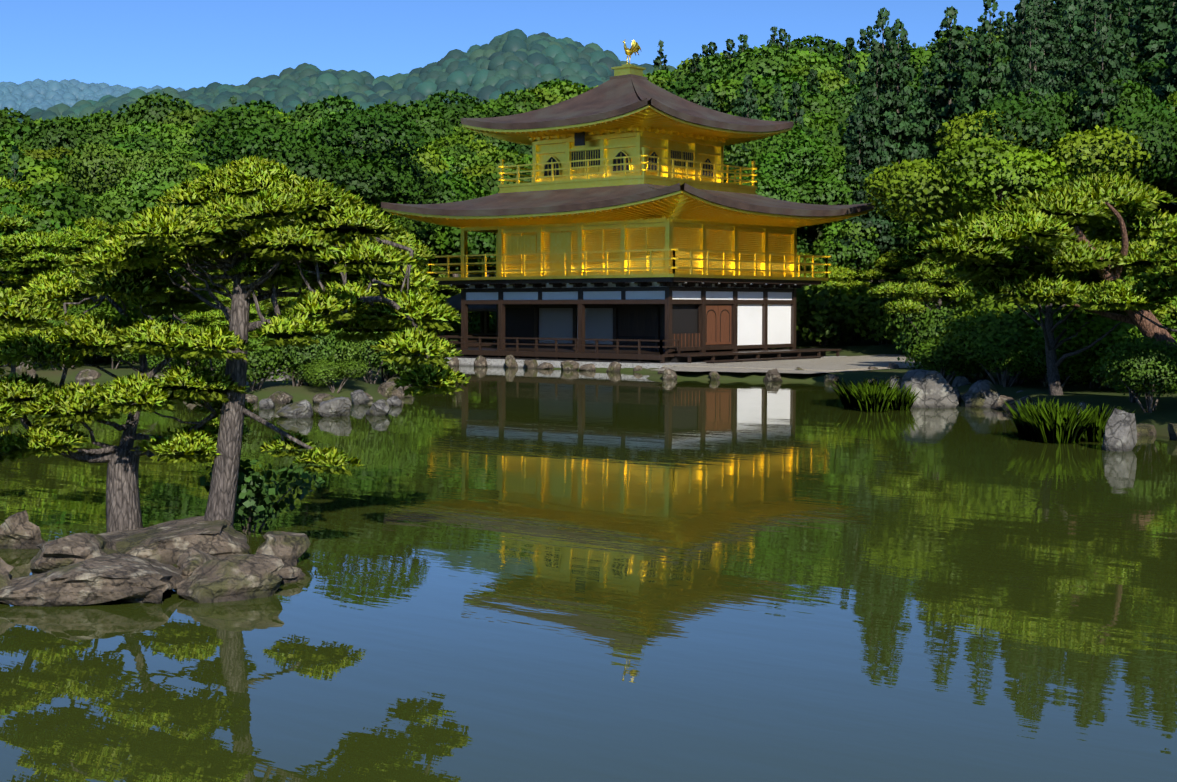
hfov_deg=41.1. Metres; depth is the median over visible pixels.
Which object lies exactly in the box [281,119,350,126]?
forest tree
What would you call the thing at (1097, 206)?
red pine
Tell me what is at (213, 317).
tree
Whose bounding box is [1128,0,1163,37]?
cedar tree
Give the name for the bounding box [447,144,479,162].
forest tree
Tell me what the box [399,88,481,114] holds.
forest tree
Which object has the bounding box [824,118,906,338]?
cedar tree
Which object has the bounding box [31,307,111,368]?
shrub
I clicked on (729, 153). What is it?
forest tree
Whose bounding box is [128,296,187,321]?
shrub
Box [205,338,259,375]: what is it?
shrub
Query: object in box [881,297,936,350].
shrub
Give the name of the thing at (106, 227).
garden pine
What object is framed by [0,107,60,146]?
forest tree
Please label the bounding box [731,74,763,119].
cedar tree
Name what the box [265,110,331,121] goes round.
forest tree
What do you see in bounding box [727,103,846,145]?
forest tree
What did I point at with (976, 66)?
cedar tree
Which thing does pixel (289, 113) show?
forest tree
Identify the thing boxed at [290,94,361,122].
forest tree
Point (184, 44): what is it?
sky
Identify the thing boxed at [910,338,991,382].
shrub
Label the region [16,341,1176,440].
shoreline rocks
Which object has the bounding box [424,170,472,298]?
forest tree
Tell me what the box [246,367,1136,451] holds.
shore rocks
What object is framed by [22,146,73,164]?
forest tree
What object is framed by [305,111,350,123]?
forest tree
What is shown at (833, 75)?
forest tree
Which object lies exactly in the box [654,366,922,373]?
shoreline
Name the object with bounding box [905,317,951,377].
shrub
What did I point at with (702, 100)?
cedar tree
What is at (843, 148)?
forest tree
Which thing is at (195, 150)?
forest tree
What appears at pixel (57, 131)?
forest tree
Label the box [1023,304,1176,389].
shrub
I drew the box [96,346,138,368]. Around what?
shrub
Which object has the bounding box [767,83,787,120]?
cedar tree
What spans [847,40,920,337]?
cedar tree
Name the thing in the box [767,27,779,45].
cedar tree
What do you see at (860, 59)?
forest tree
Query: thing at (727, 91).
forest tree
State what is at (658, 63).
cedar tree
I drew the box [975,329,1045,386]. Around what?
shrub
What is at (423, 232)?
forest tree
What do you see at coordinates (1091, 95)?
cedar tree
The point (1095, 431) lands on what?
iris clump
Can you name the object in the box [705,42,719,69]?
cedar tree
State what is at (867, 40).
cedar tree
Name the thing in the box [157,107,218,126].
forest tree
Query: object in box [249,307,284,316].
shrub
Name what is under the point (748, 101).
cedar tree
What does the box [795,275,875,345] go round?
shrub
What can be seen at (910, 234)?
forest tree
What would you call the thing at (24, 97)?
ridge
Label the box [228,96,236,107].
cedar tree
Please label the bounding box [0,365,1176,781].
pond water
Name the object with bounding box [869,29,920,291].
cedar tree
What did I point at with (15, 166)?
cedar tree
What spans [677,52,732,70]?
forest tree
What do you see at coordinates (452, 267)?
cedar tree
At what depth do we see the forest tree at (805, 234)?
79.67 m
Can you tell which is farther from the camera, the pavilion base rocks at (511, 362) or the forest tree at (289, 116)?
the forest tree at (289, 116)
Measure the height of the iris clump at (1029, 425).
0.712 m
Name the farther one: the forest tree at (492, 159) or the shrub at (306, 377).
the forest tree at (492, 159)
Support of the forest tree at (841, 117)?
on the terrain at (1162, 416)
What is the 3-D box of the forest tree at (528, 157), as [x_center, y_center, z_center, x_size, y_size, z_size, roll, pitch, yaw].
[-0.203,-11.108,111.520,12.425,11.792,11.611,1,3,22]
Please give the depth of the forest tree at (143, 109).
209.87 m
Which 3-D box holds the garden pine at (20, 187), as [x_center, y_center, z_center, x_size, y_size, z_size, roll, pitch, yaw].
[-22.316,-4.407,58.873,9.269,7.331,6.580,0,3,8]
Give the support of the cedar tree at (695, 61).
on the terrain at (1162, 416)
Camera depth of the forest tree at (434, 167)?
118.37 m
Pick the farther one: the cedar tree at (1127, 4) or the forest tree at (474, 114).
the forest tree at (474, 114)
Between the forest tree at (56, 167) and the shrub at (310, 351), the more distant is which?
the forest tree at (56, 167)
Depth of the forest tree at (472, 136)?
173.10 m
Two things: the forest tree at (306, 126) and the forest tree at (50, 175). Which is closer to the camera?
the forest tree at (50, 175)
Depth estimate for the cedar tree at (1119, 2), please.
195.42 m
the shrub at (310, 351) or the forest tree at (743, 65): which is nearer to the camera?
the shrub at (310, 351)
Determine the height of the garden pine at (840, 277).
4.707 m
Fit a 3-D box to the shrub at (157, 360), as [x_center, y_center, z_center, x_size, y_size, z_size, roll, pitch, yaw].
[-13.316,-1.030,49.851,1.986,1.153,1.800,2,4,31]
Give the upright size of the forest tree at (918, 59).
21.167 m
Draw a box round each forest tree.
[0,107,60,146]
[0,130,46,175]
[0,162,49,191]
[0,181,86,360]
[2,115,118,158]
[18,165,113,192]
[22,115,88,130]
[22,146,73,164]
[25,155,76,172]
[30,192,128,225]
[52,152,82,169]
[53,166,67,173]
[56,143,201,221]
[60,201,99,218]
[75,108,115,126]
[80,160,118,169]
[86,146,192,162]
[88,92,207,134]
[106,134,173,152]
[112,120,159,141]
[127,181,259,247]
[143,121,227,148]
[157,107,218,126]
[174,144,212,154]
[176,151,240,169]
[186,161,212,177]
[189,105,444,288]
[216,99,284,116]
[216,108,265,121]
[247,121,331,135]
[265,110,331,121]
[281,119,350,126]
[283,109,305,120]
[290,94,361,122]
[296,124,375,151]
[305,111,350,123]
[342,99,453,142]
[345,211,432,269]
[360,136,448,177]
[391,187,476,270]
[393,175,495,335]
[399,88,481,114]
[421,135,499,158]
[422,147,484,276]
[424,137,465,148]
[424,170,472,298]
[429,104,471,119]
[441,108,522,132]
[441,197,495,341]
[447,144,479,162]
[452,117,486,138]
[453,148,529,174]
[455,102,527,124]
[458,87,548,123]
[461,163,506,276]
[468,131,489,143]
[471,134,508,155]
[471,166,531,197]
[481,142,531,163]
[481,158,531,187]
[513,77,592,100]
[517,82,586,109]
[521,155,531,161]
[643,68,679,85]
[644,73,675,89]
[661,68,737,112]
[673,56,729,81]
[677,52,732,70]
[682,43,845,97]
[703,75,783,112]
[723,129,867,231]
[724,146,747,163]
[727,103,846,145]
[735,72,839,120]
[761,34,857,58]
[772,51,867,72]
[775,64,854,97]
[776,50,872,83]
[788,93,848,131]
[790,123,844,147]
[797,226,818,261]
[810,219,884,339]
[816,83,859,132]
[826,145,872,282]
[862,110,1155,225]
[867,208,951,260]
[894,48,938,91]
[909,67,985,119]
[911,217,956,260]
[912,25,1003,65]
[946,78,1176,209]
[985,50,1010,97]
[1124,34,1176,101]
[1148,169,1176,214]
[1159,90,1176,193]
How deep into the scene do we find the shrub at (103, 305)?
56.23 m
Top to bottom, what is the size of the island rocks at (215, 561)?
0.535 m
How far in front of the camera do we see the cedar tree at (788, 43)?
222.56 m
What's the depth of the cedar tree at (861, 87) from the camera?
141.38 m
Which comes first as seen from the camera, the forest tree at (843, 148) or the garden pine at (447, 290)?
the garden pine at (447, 290)
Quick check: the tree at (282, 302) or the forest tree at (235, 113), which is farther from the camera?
the forest tree at (235, 113)
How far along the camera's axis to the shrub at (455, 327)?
74.94 m
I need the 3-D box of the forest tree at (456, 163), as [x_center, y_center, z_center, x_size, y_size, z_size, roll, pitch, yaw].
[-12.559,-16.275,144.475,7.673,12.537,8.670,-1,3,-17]
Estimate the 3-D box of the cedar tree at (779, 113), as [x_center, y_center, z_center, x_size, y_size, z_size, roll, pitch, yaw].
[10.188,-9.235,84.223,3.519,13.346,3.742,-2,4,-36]
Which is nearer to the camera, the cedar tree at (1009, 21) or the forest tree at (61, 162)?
the forest tree at (61, 162)
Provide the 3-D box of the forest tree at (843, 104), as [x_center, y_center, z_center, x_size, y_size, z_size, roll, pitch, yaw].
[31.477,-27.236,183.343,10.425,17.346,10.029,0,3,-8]
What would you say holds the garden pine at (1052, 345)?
on the terrain at (1162, 416)
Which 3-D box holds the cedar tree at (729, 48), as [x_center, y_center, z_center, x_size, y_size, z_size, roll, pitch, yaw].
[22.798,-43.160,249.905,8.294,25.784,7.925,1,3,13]
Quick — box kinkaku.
[381,64,920,370]
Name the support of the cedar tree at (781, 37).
on the terrain at (1162, 416)
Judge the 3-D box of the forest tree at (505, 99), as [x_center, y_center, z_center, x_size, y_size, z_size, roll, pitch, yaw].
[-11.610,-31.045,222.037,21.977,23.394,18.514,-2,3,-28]
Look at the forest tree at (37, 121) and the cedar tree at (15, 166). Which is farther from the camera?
the forest tree at (37, 121)
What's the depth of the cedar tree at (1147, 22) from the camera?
84.01 m
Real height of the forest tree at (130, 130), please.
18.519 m
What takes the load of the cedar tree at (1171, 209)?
on the terrain at (1162, 416)
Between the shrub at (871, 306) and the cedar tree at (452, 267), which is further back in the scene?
the cedar tree at (452, 267)
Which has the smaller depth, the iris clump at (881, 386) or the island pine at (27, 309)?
the island pine at (27, 309)
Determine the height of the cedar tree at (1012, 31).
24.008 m
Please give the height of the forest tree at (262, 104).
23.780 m
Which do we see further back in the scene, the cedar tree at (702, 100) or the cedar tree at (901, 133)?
the cedar tree at (702, 100)
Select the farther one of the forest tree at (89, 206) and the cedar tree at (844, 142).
the cedar tree at (844, 142)
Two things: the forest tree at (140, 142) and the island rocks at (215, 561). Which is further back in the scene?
the forest tree at (140, 142)
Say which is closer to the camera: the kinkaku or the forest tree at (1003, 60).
the kinkaku
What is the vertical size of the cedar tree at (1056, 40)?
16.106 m
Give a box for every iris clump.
[830,378,879,408]
[846,381,900,411]
[848,378,909,409]
[887,384,920,410]
[999,397,1074,438]
[1021,399,1097,443]
[1021,405,1088,440]
[1069,403,1131,442]
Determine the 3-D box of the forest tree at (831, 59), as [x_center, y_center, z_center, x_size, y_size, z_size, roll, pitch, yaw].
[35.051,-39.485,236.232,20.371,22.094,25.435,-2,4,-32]
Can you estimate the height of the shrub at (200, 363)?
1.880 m
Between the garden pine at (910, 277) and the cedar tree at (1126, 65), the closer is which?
the garden pine at (910, 277)
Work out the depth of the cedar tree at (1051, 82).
66.35 m
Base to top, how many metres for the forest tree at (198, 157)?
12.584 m
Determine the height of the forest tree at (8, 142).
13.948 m
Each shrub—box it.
[0,285,54,347]
[1,305,119,364]
[11,306,89,369]
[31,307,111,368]
[42,295,144,362]
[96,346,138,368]
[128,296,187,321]
[133,345,153,370]
[138,346,196,371]
[159,312,182,323]
[165,339,213,367]
[196,323,258,369]
[200,459,324,533]
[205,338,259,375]
[213,333,304,390]
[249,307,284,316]
[266,315,349,386]
[282,356,339,385]
[297,323,366,384]
[302,358,368,392]
[317,290,460,335]
[341,327,414,383]
[359,347,434,381]
[381,329,424,380]
[426,320,460,334]
[451,317,495,342]
[458,308,495,332]
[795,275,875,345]
[829,286,899,344]
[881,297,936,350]
[890,297,951,313]
[895,302,990,378]
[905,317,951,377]
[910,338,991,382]
[930,308,1058,384]
[944,302,1032,379]
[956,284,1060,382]
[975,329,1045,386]
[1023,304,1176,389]
[1044,276,1176,388]
[1090,335,1176,412]
[1093,334,1176,392]
[1106,366,1171,402]
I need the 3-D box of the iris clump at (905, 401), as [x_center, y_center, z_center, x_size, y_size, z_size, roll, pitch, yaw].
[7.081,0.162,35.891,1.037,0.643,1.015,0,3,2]
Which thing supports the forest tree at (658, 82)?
on the terrain at (1162, 416)
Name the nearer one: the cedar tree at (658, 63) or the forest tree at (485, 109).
the forest tree at (485, 109)
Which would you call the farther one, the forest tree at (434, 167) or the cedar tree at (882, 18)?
the forest tree at (434, 167)
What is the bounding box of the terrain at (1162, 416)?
[0,228,1176,436]
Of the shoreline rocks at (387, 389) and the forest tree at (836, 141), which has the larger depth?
the forest tree at (836, 141)
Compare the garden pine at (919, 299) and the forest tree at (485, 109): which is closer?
the garden pine at (919, 299)
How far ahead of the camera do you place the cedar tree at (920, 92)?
178.23 m
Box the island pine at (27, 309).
[0,260,256,532]
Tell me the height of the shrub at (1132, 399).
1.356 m
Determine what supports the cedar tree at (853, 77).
on the terrain at (1162, 416)
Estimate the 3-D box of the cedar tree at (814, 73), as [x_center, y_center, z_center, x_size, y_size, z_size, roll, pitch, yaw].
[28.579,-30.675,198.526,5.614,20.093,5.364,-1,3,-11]
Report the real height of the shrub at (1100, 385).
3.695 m
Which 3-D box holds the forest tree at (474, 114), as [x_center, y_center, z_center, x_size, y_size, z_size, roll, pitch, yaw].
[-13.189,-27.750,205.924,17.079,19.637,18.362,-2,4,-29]
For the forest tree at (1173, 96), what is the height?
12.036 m
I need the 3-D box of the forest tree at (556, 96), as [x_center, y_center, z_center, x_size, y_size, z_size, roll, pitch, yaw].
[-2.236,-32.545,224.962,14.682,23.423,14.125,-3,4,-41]
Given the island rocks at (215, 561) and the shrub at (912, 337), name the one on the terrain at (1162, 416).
the shrub at (912, 337)
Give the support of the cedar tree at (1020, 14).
on the terrain at (1162, 416)
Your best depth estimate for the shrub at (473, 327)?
79.04 m
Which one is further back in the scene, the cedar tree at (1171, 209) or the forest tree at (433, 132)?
the forest tree at (433, 132)
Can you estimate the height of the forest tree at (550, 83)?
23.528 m
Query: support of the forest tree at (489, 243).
on the terrain at (1162, 416)
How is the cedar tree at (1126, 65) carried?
on the terrain at (1162, 416)
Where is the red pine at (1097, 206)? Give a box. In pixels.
[914,172,1176,384]
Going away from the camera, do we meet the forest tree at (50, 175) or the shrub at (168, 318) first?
the shrub at (168, 318)
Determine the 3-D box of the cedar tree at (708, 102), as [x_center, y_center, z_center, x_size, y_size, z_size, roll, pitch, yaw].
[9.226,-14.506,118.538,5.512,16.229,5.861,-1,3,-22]
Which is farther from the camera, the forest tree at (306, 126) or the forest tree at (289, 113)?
the forest tree at (289, 113)
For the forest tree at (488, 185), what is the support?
on the terrain at (1162, 416)
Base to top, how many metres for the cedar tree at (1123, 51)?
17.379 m
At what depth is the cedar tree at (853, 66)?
215.24 m
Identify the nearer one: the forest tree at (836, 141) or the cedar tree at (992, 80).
the cedar tree at (992, 80)
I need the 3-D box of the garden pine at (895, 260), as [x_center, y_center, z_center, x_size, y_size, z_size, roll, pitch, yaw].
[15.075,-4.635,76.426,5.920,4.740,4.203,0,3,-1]
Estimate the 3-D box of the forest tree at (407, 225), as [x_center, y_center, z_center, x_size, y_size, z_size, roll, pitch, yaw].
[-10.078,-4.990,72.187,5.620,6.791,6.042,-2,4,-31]
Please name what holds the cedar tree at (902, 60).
on the terrain at (1162, 416)
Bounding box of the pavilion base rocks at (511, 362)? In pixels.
[449,355,898,373]
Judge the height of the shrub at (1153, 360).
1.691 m
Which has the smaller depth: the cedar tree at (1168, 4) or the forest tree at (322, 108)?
the cedar tree at (1168, 4)
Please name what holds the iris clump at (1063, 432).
in the pond water
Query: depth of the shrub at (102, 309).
54.18 m
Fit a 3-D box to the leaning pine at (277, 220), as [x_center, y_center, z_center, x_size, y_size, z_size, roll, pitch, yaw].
[-3.094,-0.433,15.542,5.385,3.876,4.438,3,4,40]
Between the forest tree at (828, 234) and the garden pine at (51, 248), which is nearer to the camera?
the garden pine at (51, 248)
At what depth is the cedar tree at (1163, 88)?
76.91 m
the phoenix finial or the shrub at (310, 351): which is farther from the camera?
the phoenix finial
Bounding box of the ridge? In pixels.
[0,78,184,113]
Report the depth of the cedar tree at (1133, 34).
119.40 m
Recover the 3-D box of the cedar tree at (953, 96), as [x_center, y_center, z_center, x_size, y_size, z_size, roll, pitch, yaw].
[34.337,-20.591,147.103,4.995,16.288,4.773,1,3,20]
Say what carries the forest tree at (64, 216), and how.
on the terrain at (1162, 416)
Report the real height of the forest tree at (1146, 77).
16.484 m
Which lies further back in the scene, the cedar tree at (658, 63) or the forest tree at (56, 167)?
the cedar tree at (658, 63)
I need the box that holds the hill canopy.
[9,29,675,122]
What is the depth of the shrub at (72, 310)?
51.95 m
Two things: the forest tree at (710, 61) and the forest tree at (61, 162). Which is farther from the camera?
the forest tree at (710, 61)
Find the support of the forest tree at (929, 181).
on the terrain at (1162, 416)
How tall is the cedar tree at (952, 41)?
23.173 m
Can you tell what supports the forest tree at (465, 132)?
on the terrain at (1162, 416)
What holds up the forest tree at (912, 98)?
on the terrain at (1162, 416)
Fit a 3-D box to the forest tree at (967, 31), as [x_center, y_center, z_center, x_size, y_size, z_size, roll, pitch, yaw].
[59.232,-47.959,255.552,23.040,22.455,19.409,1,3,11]
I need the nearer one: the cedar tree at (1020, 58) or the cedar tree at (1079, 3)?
the cedar tree at (1020, 58)
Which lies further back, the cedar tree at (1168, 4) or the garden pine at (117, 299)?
the cedar tree at (1168, 4)
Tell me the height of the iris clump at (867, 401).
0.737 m
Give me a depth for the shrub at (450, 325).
89.42 m
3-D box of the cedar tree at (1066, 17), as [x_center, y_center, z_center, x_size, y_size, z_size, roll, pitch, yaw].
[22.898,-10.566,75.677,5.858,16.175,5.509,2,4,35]
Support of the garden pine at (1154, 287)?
on the terrain at (1162, 416)
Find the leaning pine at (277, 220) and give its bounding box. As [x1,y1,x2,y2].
[58,154,470,526]
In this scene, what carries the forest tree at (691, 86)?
on the terrain at (1162, 416)
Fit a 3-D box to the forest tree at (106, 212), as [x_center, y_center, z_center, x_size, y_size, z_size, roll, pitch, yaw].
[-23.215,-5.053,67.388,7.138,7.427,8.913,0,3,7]
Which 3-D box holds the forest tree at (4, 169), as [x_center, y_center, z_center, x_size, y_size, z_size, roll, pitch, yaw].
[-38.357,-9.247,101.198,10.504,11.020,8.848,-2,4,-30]
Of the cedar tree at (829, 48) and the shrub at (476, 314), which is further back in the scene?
the cedar tree at (829, 48)
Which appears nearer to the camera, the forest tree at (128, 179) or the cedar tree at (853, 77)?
the forest tree at (128, 179)
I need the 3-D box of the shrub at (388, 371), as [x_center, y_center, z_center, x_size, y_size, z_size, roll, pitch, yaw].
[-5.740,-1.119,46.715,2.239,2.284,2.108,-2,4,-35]
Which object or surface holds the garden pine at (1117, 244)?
on the terrain at (1162, 416)
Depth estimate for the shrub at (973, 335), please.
39.80 m
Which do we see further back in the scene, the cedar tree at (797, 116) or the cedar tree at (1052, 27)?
the cedar tree at (797, 116)
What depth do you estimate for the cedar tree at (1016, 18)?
225.59 m
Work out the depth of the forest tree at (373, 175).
70.96 m
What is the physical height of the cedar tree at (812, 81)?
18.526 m
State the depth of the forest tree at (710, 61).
234.78 m
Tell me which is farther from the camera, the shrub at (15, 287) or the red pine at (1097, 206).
the shrub at (15, 287)
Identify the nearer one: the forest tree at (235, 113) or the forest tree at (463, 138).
the forest tree at (463, 138)
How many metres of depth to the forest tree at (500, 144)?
160.36 m
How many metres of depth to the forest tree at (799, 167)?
75.38 m
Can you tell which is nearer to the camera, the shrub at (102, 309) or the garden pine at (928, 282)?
the garden pine at (928, 282)
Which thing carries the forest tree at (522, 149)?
on the terrain at (1162, 416)
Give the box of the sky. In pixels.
[0,0,1054,90]
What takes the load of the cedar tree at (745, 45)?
on the terrain at (1162, 416)
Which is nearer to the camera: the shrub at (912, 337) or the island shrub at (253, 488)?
the island shrub at (253, 488)
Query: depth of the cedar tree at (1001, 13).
268.32 m
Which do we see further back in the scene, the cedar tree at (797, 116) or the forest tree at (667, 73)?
the forest tree at (667, 73)
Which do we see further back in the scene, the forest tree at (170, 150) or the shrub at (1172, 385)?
the forest tree at (170, 150)
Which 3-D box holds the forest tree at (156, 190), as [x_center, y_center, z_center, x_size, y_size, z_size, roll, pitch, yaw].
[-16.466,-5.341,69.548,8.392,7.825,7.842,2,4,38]
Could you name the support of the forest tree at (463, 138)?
on the terrain at (1162, 416)
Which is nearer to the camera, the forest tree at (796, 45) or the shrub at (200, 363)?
the shrub at (200, 363)
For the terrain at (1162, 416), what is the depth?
42.43 m
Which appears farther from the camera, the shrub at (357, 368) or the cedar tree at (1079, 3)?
the cedar tree at (1079, 3)
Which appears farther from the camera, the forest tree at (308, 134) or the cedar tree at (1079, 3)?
the cedar tree at (1079, 3)
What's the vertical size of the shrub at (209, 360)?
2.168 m
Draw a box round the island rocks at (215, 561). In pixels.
[0,510,310,606]
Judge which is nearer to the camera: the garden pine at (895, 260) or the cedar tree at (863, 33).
the garden pine at (895, 260)
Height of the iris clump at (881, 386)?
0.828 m
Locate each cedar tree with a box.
[0,153,23,284]
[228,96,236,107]
[441,170,469,275]
[653,40,669,71]
[687,53,701,74]
[699,44,708,60]
[699,97,705,106]
[702,90,719,110]
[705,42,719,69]
[722,39,736,62]
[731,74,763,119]
[733,34,749,58]
[740,92,760,143]
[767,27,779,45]
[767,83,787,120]
[772,28,788,59]
[772,93,790,139]
[781,34,790,65]
[786,82,807,128]
[805,74,817,104]
[809,69,820,94]
[823,7,909,283]
[824,40,837,56]
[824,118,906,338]
[839,37,859,84]
[841,116,853,263]
[846,72,855,101]
[846,76,864,262]
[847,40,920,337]
[857,29,867,53]
[863,26,874,55]
[864,18,942,281]
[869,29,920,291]
[896,36,908,83]
[911,6,981,216]
[914,66,929,122]
[914,79,944,142]
[945,86,958,121]
[947,24,963,63]
[955,0,1009,202]
[961,34,978,69]
[969,25,986,70]
[986,0,1062,212]
[994,0,1054,212]
[996,11,1005,39]
[997,61,1009,93]
[1001,0,1030,97]
[1003,12,1014,45]
[1004,0,1025,39]
[1005,0,1076,95]
[1006,21,1015,44]
[1045,30,1067,85]
[1051,1,1084,89]
[1054,0,1081,31]
[1064,0,1153,201]
[1068,22,1125,179]
[1071,0,1087,27]
[1071,0,1141,90]
[1073,0,1124,107]
[1090,0,1150,185]
[1107,0,1124,35]
[1115,0,1137,40]
[1123,0,1176,91]
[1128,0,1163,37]
[1131,23,1142,61]
[1141,0,1176,86]
[1150,4,1176,104]
[1158,190,1176,217]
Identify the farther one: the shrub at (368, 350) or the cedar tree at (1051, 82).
the cedar tree at (1051, 82)
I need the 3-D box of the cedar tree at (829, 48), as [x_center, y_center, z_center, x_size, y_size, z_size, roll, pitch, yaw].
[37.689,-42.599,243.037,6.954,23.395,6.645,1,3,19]
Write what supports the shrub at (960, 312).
on the terrain at (1162, 416)
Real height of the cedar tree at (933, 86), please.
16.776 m
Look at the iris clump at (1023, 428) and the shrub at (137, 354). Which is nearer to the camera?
the iris clump at (1023, 428)
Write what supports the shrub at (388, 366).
on the terrain at (1162, 416)
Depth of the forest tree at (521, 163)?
99.21 m
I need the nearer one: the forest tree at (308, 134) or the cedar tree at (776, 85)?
the forest tree at (308, 134)
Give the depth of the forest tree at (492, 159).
123.34 m
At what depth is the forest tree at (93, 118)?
223.55 m
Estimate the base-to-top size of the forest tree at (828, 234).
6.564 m
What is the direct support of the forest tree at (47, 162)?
on the terrain at (1162, 416)
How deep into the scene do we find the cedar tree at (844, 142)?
120.17 m
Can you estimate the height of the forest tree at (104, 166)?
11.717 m
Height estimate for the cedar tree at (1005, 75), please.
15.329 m
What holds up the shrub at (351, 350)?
on the terrain at (1162, 416)
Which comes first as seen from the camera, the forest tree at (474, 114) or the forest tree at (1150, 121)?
the forest tree at (1150, 121)
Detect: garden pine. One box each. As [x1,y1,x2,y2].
[0,176,54,289]
[0,202,108,361]
[0,216,209,359]
[108,247,280,323]
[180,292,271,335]
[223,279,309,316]
[418,265,460,296]
[793,252,878,341]
[850,248,921,338]
[867,258,980,370]
[906,250,985,309]
[911,297,974,307]
[967,227,1169,394]
[1052,239,1176,324]
[1069,221,1176,332]
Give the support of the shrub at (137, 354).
on the terrain at (1162, 416)
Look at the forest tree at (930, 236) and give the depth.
76.68 m
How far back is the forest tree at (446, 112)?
223.60 m
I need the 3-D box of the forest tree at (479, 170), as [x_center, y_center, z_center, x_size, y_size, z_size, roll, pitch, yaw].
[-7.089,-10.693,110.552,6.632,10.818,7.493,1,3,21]
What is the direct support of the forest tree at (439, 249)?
on the terrain at (1162, 416)
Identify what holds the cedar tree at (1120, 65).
on the terrain at (1162, 416)
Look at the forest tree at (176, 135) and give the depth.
184.43 m
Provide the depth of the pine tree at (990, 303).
40.66 m
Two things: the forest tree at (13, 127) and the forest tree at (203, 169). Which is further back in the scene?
the forest tree at (13, 127)
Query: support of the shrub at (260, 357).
on the terrain at (1162, 416)
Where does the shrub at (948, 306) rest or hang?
on the terrain at (1162, 416)
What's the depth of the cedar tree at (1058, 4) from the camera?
185.96 m
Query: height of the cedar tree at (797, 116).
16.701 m
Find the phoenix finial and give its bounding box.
[623,39,640,63]
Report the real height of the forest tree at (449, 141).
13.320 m
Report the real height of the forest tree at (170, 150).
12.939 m
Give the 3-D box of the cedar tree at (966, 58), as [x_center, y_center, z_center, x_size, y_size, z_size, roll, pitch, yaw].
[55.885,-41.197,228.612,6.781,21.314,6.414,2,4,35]
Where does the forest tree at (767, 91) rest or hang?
on the terrain at (1162, 416)
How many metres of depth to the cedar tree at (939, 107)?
87.15 m
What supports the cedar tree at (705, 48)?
on the terrain at (1162, 416)
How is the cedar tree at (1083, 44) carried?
on the terrain at (1162, 416)
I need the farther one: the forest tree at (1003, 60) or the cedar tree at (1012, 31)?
the cedar tree at (1012, 31)
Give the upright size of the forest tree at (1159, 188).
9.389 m
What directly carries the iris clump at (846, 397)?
in the pond water

